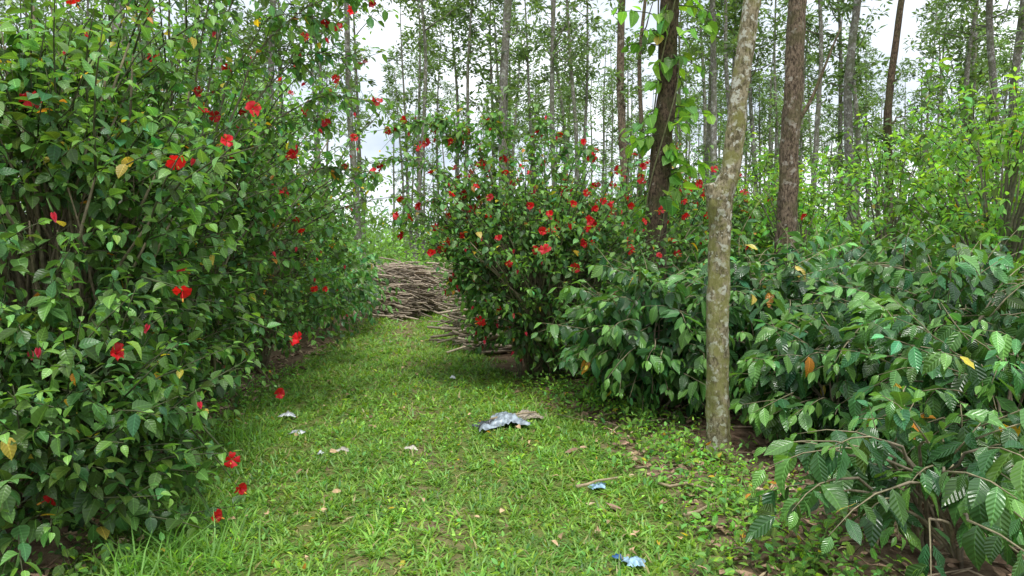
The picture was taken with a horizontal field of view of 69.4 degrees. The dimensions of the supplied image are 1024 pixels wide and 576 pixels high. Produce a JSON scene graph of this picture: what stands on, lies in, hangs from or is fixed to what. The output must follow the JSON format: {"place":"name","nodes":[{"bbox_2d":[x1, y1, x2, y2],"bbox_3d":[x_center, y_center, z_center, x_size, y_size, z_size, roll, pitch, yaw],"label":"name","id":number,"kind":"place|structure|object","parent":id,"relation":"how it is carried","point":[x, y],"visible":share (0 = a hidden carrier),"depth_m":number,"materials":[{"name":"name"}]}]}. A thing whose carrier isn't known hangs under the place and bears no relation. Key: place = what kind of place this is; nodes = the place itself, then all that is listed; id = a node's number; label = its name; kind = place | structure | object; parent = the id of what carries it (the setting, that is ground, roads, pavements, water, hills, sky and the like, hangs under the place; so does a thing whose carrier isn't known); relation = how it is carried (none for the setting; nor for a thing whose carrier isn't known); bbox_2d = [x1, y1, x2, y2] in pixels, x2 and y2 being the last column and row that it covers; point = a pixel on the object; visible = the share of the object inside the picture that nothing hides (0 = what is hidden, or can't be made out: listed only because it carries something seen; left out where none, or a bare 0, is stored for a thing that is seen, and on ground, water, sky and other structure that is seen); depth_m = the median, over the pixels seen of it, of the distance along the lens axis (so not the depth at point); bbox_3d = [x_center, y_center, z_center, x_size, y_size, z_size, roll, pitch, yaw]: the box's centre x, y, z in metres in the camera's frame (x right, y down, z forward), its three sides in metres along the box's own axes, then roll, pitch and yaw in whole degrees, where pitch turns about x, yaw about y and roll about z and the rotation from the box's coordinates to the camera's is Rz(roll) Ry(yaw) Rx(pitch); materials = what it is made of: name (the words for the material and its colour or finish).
{"place":"outdoors","nodes":[
{"label":"outdoors","id":0,"kind":"place"},
{"bbox_2d":[0,247,1023,575],"bbox_3d":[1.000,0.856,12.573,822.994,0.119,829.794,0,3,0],"label":"ground","id":1,"kind":"structure","parent":0,"point":[986,569],"depth_m":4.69,"materials":[{"name":"green plant"}]},
{"bbox_2d":[94,0,123,203],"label":"silver oak tree","id":2,"kind":"object","parent":1,"relation":"on","point":[115,28],"depth_m":13.59,"materials":[{"name":"grey plant"}]},
{"bbox_2d":[106,1,165,180],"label":"silver oak tree","id":3,"kind":"object","parent":1,"relation":"on","point":[124,35],"visible":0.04,"depth_m":16.42,"materials":[{"name":"grey plant"}]},
{"bbox_2d":[0,0,301,575],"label":"hibiscus bush","id":4,"kind":"object","parent":1,"relation":"on","point":[88,387],"visible":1,"depth_m":4.12,"materials":[{"name":"green plant"}]},
{"bbox_2d":[2,0,417,433],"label":"hibiscus bush","id":5,"kind":"object","parent":1,"relation":"on","point":[251,251],"visible":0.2,"depth_m":6.90,"materials":[{"name":"green plant"}]},
{"bbox_2d":[92,40,387,374],"bbox_3d":[-3.294,-0.924,9.358,3.547,4.514,3.510,2,4,35],"label":"hibiscus bush","id":6,"kind":"object","parent":1,"relation":"on","point":[337,254],"visible":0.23,"depth_m":9.29,"materials":[{"name":"green plant"}]},
{"bbox_2d":[111,0,400,390],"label":"hibiscus bush","id":7,"kind":"object","parent":1,"relation":"on","point":[331,97],"visible":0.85,"depth_m":6.33,"materials":[{"name":"green plant"}]},
{"bbox_2d":[247,0,290,166],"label":"silver oak tree","id":8,"kind":"object","parent":1,"relation":"on","point":[270,44],"visible":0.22,"depth_m":17.57,"materials":[{"name":"grey plant"}]},
{"bbox_2d":[277,411,295,416],"bbox_3d":[-2.051,1.149,6.777,0.162,0.057,0.129,0,3,0],"label":"plastic wrapper","id":9,"kind":"object","parent":1,"relation":"on","point":[287,413],"visible":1,"depth_m":6.75,"materials":[{"name":"white plastic"}]},
{"bbox_2d":[287,430,304,434],"bbox_3d":[-1.778,1.195,6.129,0.155,0.048,0.157,0,3,0],"label":"plastic wrapper","id":10,"kind":"object","parent":1,"relation":"on","point":[295,431],"visible":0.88,"depth_m":6.10,"materials":[{"name":"white plastic"}]},
{"bbox_2d":[209,156,391,350],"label":"hibiscus bush","id":11,"kind":"object","parent":1,"relation":"on","point":[321,255],"visible":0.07,"depth_m":11.67,"materials":[{"name":"green plant"}]},
{"bbox_2d":[269,0,362,220],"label":"silver oak tree","id":12,"kind":"object","parent":1,"relation":"on","point":[324,60],"visible":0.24,"depth_m":23.53,"materials":[{"name":"grey plant"}]},
{"bbox_2d":[336,447,348,451],"bbox_3d":[-1.280,1.216,5.580,0.121,0.040,0.078,0,3,0],"label":"plastic wrapper","id":13,"kind":"object","parent":1,"relation":"on","point":[344,448],"visible":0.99,"depth_m":5.57,"materials":[{"name":"white plastic"}]},
{"bbox_2d":[289,246,401,336],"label":"coffee plant","id":14,"kind":"object","parent":1,"relation":"on","point":[362,303],"visible":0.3,"depth_m":13.05,"materials":[{"name":"green plant"}]},
{"bbox_2d":[326,3,372,260],"bbox_3d":[-4.566,-8.139,21.269,3.469,17.130,2.896,1,3,11],"label":"silver oak tree","id":15,"kind":"object","parent":1,"relation":"on","point":[353,159],"visible":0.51,"depth_m":21.70,"materials":[{"name":"grey plant"}]},
{"bbox_2d":[295,237,405,327],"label":"coffee plant","id":16,"kind":"object","parent":1,"relation":"on","point":[365,259],"visible":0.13,"depth_m":14.52,"materials":[{"name":"green plant"}]},
{"bbox_2d":[348,257,454,320],"bbox_3d":[-2.588,-0.022,16.315,2.668,1.318,2.535,3,5,44],"label":"stick pile","id":17,"kind":"object","parent":1,"relation":"on","point":[414,297],"visible":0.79,"depth_m":16.09,"materials":[{"name":"brown wood"}]},
{"bbox_2d":[404,445,417,449],"bbox_3d":[-0.780,1.236,5.732,0.107,0.038,0.051,0,3,0],"label":"plastic wrapper","id":18,"kind":"object","parent":1,"relation":"on","point":[411,447],"visible":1,"depth_m":5.72,"materials":[{"name":"white plastic"}]},
{"bbox_2d":[398,0,472,264],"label":"silver oak tree","id":19,"kind":"object","parent":1,"relation":"on","point":[423,22],"visible":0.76,"depth_m":25.74,"materials":[{"name":"grey plant"}]},
{"bbox_2d":[423,262,467,301],"bbox_3d":[-1.808,-0.239,20.922,1.854,1.202,1.695,1,3,9],"label":"stick pile","id":20,"kind":"object","parent":1,"relation":"on","point":[440,275],"visible":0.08,"depth_m":20.80,"materials":[{"name":"brown wood"}]},
{"bbox_2d":[0,359,941,575],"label":"weeds","id":21,"kind":"object","parent":1,"relation":"on","point":[812,558],"visible":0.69,"depth_m":4.35,"materials":[{"name":"green plant"}]},
{"bbox_2d":[427,264,516,353],"bbox_3d":[-0.079,0.265,11.547,2.297,1.308,2.145,-1,4,-14],"label":"stick pile","id":22,"kind":"object","parent":1,"relation":"on","point":[453,314],"visible":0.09,"depth_m":11.01,"materials":[{"name":"brown wood"}]},
{"bbox_2d":[439,0,519,227],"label":"silver oak tree","id":23,"kind":"object","parent":1,"relation":"on","point":[469,58],"visible":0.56,"depth_m":29.86,"materials":[{"name":"grey plant"}]},
{"bbox_2d":[358,94,602,378],"bbox_3d":[-0.332,-0.546,8.473,2.776,3.290,1.351,0,3,0],"label":"hibiscus bush","id":24,"kind":"object","parent":1,"relation":"on","point":[450,142],"visible":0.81,"depth_m":8.39,"materials":[{"name":"green plant"}]},
{"bbox_2d":[472,419,493,427],"bbox_3d":[-0.206,1.154,6.326,0.258,0.065,0.152,-1,4,-20],"label":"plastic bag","id":25,"kind":"object","parent":1,"relation":"on","point":[486,422],"visible":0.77,"depth_m":6.33,"materials":[{"name":"grey plastic"}]},
{"bbox_2d":[470,0,535,199],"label":"silver oak tree","id":26,"kind":"object","parent":1,"relation":"on","point":[502,91],"visible":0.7,"depth_m":15.63,"materials":[{"name":"grey plant"}]},
{"bbox_2d":[479,411,530,431],"bbox_3d":[-0.060,1.129,6.371,0.433,0.122,0.457,0,3,0],"label":"plastic bag","id":27,"kind":"object","parent":1,"relation":"on","point":[503,418],"visible":0.96,"depth_m":6.27,"materials":[{"name":"white plastic"}]},
{"bbox_2d":[18,182,992,282],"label":"background foliage","id":28,"kind":"object","parent":1,"relation":"on","point":[382,242],"visible":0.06,"depth_m":30.80,"materials":[{"name":"green plant"}]},
{"bbox_2d":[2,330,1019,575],"bbox_3d":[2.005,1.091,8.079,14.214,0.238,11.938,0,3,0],"label":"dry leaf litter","id":29,"kind":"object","parent":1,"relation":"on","point":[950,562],"visible":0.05,"depth_m":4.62,"materials":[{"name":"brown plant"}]},
{"bbox_2d":[0,0,1023,270],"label":"distant trees","id":30,"kind":"object","parent":1,"relation":"on","point":[770,108],"visible":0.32,"depth_m":37.48,"materials":[{"name":"green plant"}]},
{"bbox_2d":[513,409,543,420],"bbox_3d":[0.093,1.124,6.593,0.356,0.098,0.326,-1,3,-11],"label":"plastic bag","id":31,"kind":"object","parent":1,"relation":"on","point":[529,415],"visible":0.65,"depth_m":6.53,"materials":[{"name":"beige plastic"}]},
{"bbox_2d":[429,136,629,347],"bbox_3d":[0.049,-0.596,11.595,3.075,3.383,3.160,-1,4,-16],"label":"hibiscus bush","id":32,"kind":"object","parent":1,"relation":"on","point":[592,183],"visible":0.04,"depth_m":11.35,"materials":[{"name":"green plant"}]},
{"bbox_2d":[390,137,698,382],"bbox_3d":[0.388,-0.186,8.811,3.549,3.198,3.743,0,3,0],"label":"hibiscus bush","id":33,"kind":"object","parent":1,"relation":"on","point":[557,243],"visible":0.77,"depth_m":8.18,"materials":[{"name":"green plant"}]},
{"bbox_2d":[522,0,603,188],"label":"silver oak tree","id":34,"kind":"object","parent":1,"relation":"on","point":[574,101],"visible":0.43,"depth_m":27.81,"materials":[{"name":"grey plant"}]},
{"bbox_2d":[523,0,611,194],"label":"silver oak tree","id":35,"kind":"object","parent":1,"relation":"on","point":[552,46],"visible":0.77,"depth_m":23.65,"materials":[{"name":"grey plant"}]},
{"bbox_2d":[588,482,605,488],"bbox_3d":[0.559,1.293,4.833,0.128,0.035,0.105,0,3,0],"label":"plastic wrapper","id":36,"kind":"object","parent":1,"relation":"on","point":[599,485],"visible":0.98,"depth_m":4.82,"materials":[{"name":"blue plastic"}]},
{"bbox_2d":[489,410,728,516],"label":"fallen sticks","id":37,"kind":"object","parent":1,"relation":"on","point":[660,483],"visible":0.73,"depth_m":4.79,"materials":[{"name":"brown wood"}]},
{"bbox_2d":[612,553,624,561],"bbox_3d":[0.564,1.384,3.808,0.100,0.032,0.050,3,4,38],"label":"plastic wrapper","id":38,"kind":"object","parent":1,"relation":"on","point":[615,555],"visible":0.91,"depth_m":3.81,"materials":[{"name":"blue plastic"}]},
{"bbox_2d":[599,0,645,247],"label":"silver oak tree","id":39,"kind":"object","parent":1,"relation":"on","point":[621,87],"visible":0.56,"depth_m":16.77,"materials":[{"name":"brown plant"}]},
{"bbox_2d":[593,0,657,194],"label":"silver oak tree","id":40,"kind":"object","parent":1,"relation":"on","point":[639,73],"visible":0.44,"depth_m":24.94,"materials":[{"name":"brown plant"}]},
{"bbox_2d":[621,556,645,566],"bbox_3d":[0.619,1.381,3.744,0.130,0.051,0.113,0,3,0],"label":"plastic wrapper","id":41,"kind":"object","parent":1,"relation":"on","point":[634,561],"visible":0.98,"depth_m":3.72,"materials":[{"name":"white plastic"}]},
{"bbox_2d":[503,119,763,304],"bbox_3d":[1.582,-0.513,10.815,4.107,3.538,3.489,0,3,0],"label":"hibiscus bush","id":42,"kind":"object","parent":1,"relation":"on","point":[687,206],"visible":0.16,"depth_m":10.39,"materials":[{"name":"green plant"}]},
{"bbox_2d":[531,242,764,425],"bbox_3d":[1.316,0.577,7.038,2.302,2.022,2.423,0,3,0],"label":"coffee plant","id":43,"kind":"object","parent":1,"relation":"on","point":[613,351],"visible":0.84,"depth_m":6.46,"materials":[{"name":"green plant"}]},
{"bbox_2d":[644,0,678,285],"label":"silver oak tree","id":44,"kind":"object","parent":1,"relation":"on","point":[660,179],"visible":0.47,"depth_m":8.73,"materials":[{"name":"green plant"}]},
{"bbox_2d":[611,0,721,268],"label":"climbing vine","id":45,"kind":"object","parent":44,"relation":"attached to","point":[663,18],"visible":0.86,"depth_m":8.64,"materials":[{"name":"green plant"}]},
{"bbox_2d":[602,144,809,267],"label":"hibiscus bush","id":46,"kind":"object","parent":1,"relation":"on","point":[738,220],"visible":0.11,"depth_m":11.57,"materials":[{"name":"green plant"}]},
{"bbox_2d":[585,195,830,384],"bbox_3d":[2.432,0.220,8.413,3.356,2.566,2.886,2,4,32],"label":"coffee plant","id":47,"kind":"object","parent":1,"relation":"on","point":[768,267],"visible":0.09,"depth_m":8.61,"materials":[{"name":"green plant"}]},
{"bbox_2d":[696,0,728,182],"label":"silver oak tree","id":48,"kind":"object","parent":1,"relation":"on","point":[713,161],"visible":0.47,"depth_m":19.74,"materials":[{"name":"grey plant"}]},
{"bbox_2d":[679,0,754,214],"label":"silver oak tree","id":49,"kind":"object","parent":1,"relation":"on","point":[725,58],"visible":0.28,"depth_m":22.21,"materials":[{"name":"grey plant"}]},
{"bbox_2d":[704,0,760,461],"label":"silver oak tree","id":50,"kind":"object","parent":1,"relation":"on","point":[720,191],"visible":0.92,"depth_m":5.43,"materials":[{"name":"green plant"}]},
{"bbox_2d":[672,221,824,274],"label":"coffee plant","id":51,"kind":"object","parent":1,"relation":"on","point":[748,250],"visible":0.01,"depth_m":10.52,"materials":[{"name":"green plant"}]},
{"bbox_2d":[627,229,883,440],"bbox_3d":[2.159,0.531,6.905,2.626,2.158,2.585,2,4,26],"label":"coffee plant","id":52,"kind":"object","parent":1,"relation":"on","point":[754,294],"visible":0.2,"depth_m":6.42,"materials":[{"name":"green plant"}]},
{"bbox_2d":[715,0,807,207],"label":"silver oak tree","id":53,"kind":"object","parent":1,"relation":"on","point":[752,130],"visible":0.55,"depth_m":25.87,"materials":[{"name":"grey plant"}]},
{"bbox_2d":[716,125,822,260],"bbox_3d":[4.958,-1.133,14.403,2.639,3.873,2.498,-3,5,-44],"label":"young tree","id":54,"kind":"object","parent":1,"relation":"on","point":[760,156],"visible":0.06,"depth_m":14.04,"materials":[{"name":"green plant"}]},
{"bbox_2d":[764,0,842,246],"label":"silver oak tree","id":55,"kind":"object","parent":1,"relation":"on","point":[820,60],"visible":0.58,"depth_m":23.43,"materials":[{"name":"grey plant"}]},
{"bbox_2d":[774,0,840,253],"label":"silver oak tree","id":56,"kind":"object","parent":1,"relation":"on","point":[793,114],"visible":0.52,"depth_m":9.31,"materials":[{"name":"brown plant"}]},
{"bbox_2d":[734,150,882,273],"bbox_3d":[4.406,-0.543,11.164,2.158,3.103,2.182,2,4,30],"label":"young tree","id":57,"kind":"object","parent":1,"relation":"on","point":[812,210],"visible":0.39,"depth_m":11.13,"materials":[{"name":"green plant"}]},
{"bbox_2d":[692,220,952,335],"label":"coffee plant","id":58,"kind":"object","parent":1,"relation":"on","point":[856,253],"visible":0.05,"depth_m":7.55,"materials":[{"name":"green plant"}]},
{"bbox_2d":[770,0,892,226],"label":"silver oak tree","id":59,"kind":"object","parent":1,"relation":"on","point":[856,112],"visible":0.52,"depth_m":23.91,"materials":[{"name":"grey plant"}]},
{"bbox_2d":[729,298,957,444],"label":"coffee plant","id":60,"kind":"object","parent":1,"relation":"on","point":[796,365],"visible":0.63,"depth_m":5.38,"materials":[{"name":"green plant"}]},
{"bbox_2d":[808,0,879,229],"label":"silver oak tree","id":61,"kind":"object","parent":1,"relation":"on","point":[848,91],"visible":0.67,"depth_m":17.84,"materials":[{"name":"grey plant"}]},
{"bbox_2d":[763,227,936,270],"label":"coffee plant","id":62,"kind":"object","parent":1,"relation":"on","point":[883,253],"visible":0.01,"depth_m":10.50,"materials":[{"name":"green plant"}]},
{"bbox_2d":[751,211,970,304],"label":"coffee plant","id":63,"kind":"object","parent":1,"relation":"on","point":[823,237],"visible":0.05,"depth_m":8.78,"materials":[{"name":"green plant"}]},
{"bbox_2d":[836,231,909,261],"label":"coffee plant","id":64,"kind":"object","parent":1,"relation":"on","point":[869,243],"depth_m":11.75,"materials":[{"name":"green plant"}]},
{"bbox_2d":[729,220,1023,449],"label":"coffee plant","id":65,"kind":"object","parent":1,"relation":"on","point":[924,307],"visible":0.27,"depth_m":5.64,"materials":[{"name":"green plant"}]},
{"bbox_2d":[776,98,976,258],"bbox_3d":[6.242,-1.115,12.474,2.983,4.066,2.845,-1,4,-21],"label":"young tree","id":66,"kind":"object","parent":1,"relation":"on","point":[876,165],"visible":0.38,"depth_m":12.28,"materials":[{"name":"green plant"}]},
{"bbox_2d":[745,383,1023,575],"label":"coffee plant","id":67,"kind":"object","parent":1,"relation":"on","point":[977,496],"visible":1,"depth_m":3.47,"materials":[{"name":"green plant"}]},
{"bbox_2d":[852,0,925,227],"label":"silver oak tree","id":68,"kind":"object","parent":1,"relation":"on","point":[888,104],"visible":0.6,"depth_m":15.63,"materials":[{"name":"green plant"}]},
{"bbox_2d":[827,292,1023,526],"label":"coffee plant","id":69,"kind":"object","parent":1,"relation":"on","point":[963,376],"visible":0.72,"depth_m":4.47,"materials":[{"name":"green plant"}]},
{"bbox_2d":[838,226,1023,329],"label":"coffee plant","id":70,"kind":"object","parent":1,"relation":"on","point":[981,305],"visible":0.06,"depth_m":7.18,"materials":[{"name":"green plant"}]},
{"bbox_2d":[863,44,1023,293],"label":"young tree","id":71,"kind":"object","parent":1,"relation":"on","point":[1001,220],"visible":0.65,"depth_m":8.90,"materials":[{"name":"green plant"}]},
{"bbox_2d":[888,224,1015,266],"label":"coffee plant","id":72,"kind":"object","parent":1,"relation":"on","point":[923,228],"depth_m":10.79,"materials":[{"name":"green plant"}]},
{"bbox_2d":[894,232,1023,311],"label":"coffee plant","id":73,"kind":"object","parent":1,"relation":"on","point":[948,273],"depth_m":9.02,"materials":[{"name":"green plant"}]},
{"bbox_2d":[901,63,1023,247],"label":"young tree","id":74,"kind":"object","parent":1,"relation":"on","point":[974,164],"visible":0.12,"depth_m":12.88,"materials":[{"name":"green plant"}]},
{"bbox_2d":[916,0,1018,213],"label":"silver oak tree","id":75,"kind":"object","parent":1,"relation":"on","point":[970,47],"visible":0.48,"depth_m":23.76,"materials":[{"name":"grey plant"}]},
{"bbox_2d":[919,130,1019,248],"bbox_3d":[11.348,-1.659,16.824,3.583,4.656,3.785,-3,4,-40],"label":"young tree","id":76,"kind":"object","parent":1,"relation":"on","point":[996,178],"visible":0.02,"depth_m":17.40,"materials":[{"name":"green plant"}]},
{"bbox_2d":[929,0,1019,230],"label":"silver oak tree","id":77,"kind":"object","parent":1,"relation":"on","point":[989,6],"visible":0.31,"depth_m":19.32,"materials":[{"name":"grey plant"}]},
{"bbox_2d":[965,160,1023,261],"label":"young tree","id":78,"kind":"object","parent":1,"relation":"on","point":[1014,199],"visible":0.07,"depth_m":10.32,"materials":[{"name":"green plant"}]},
{"bbox_2d":[994,0,1023,146],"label":"silver oak tree","id":79,"kind":"object","parent":1,"relation":"on","point":[1017,55],"visible":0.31,"depth_m":17.59,"materials":[{"name":"grey plant"}]},
{"bbox_2d":[0,0,1023,246],"label":"sky","id":80,"kind":"structure","parent":0,"point":[384,39],"materials":[{"name":"white"}]}
]}

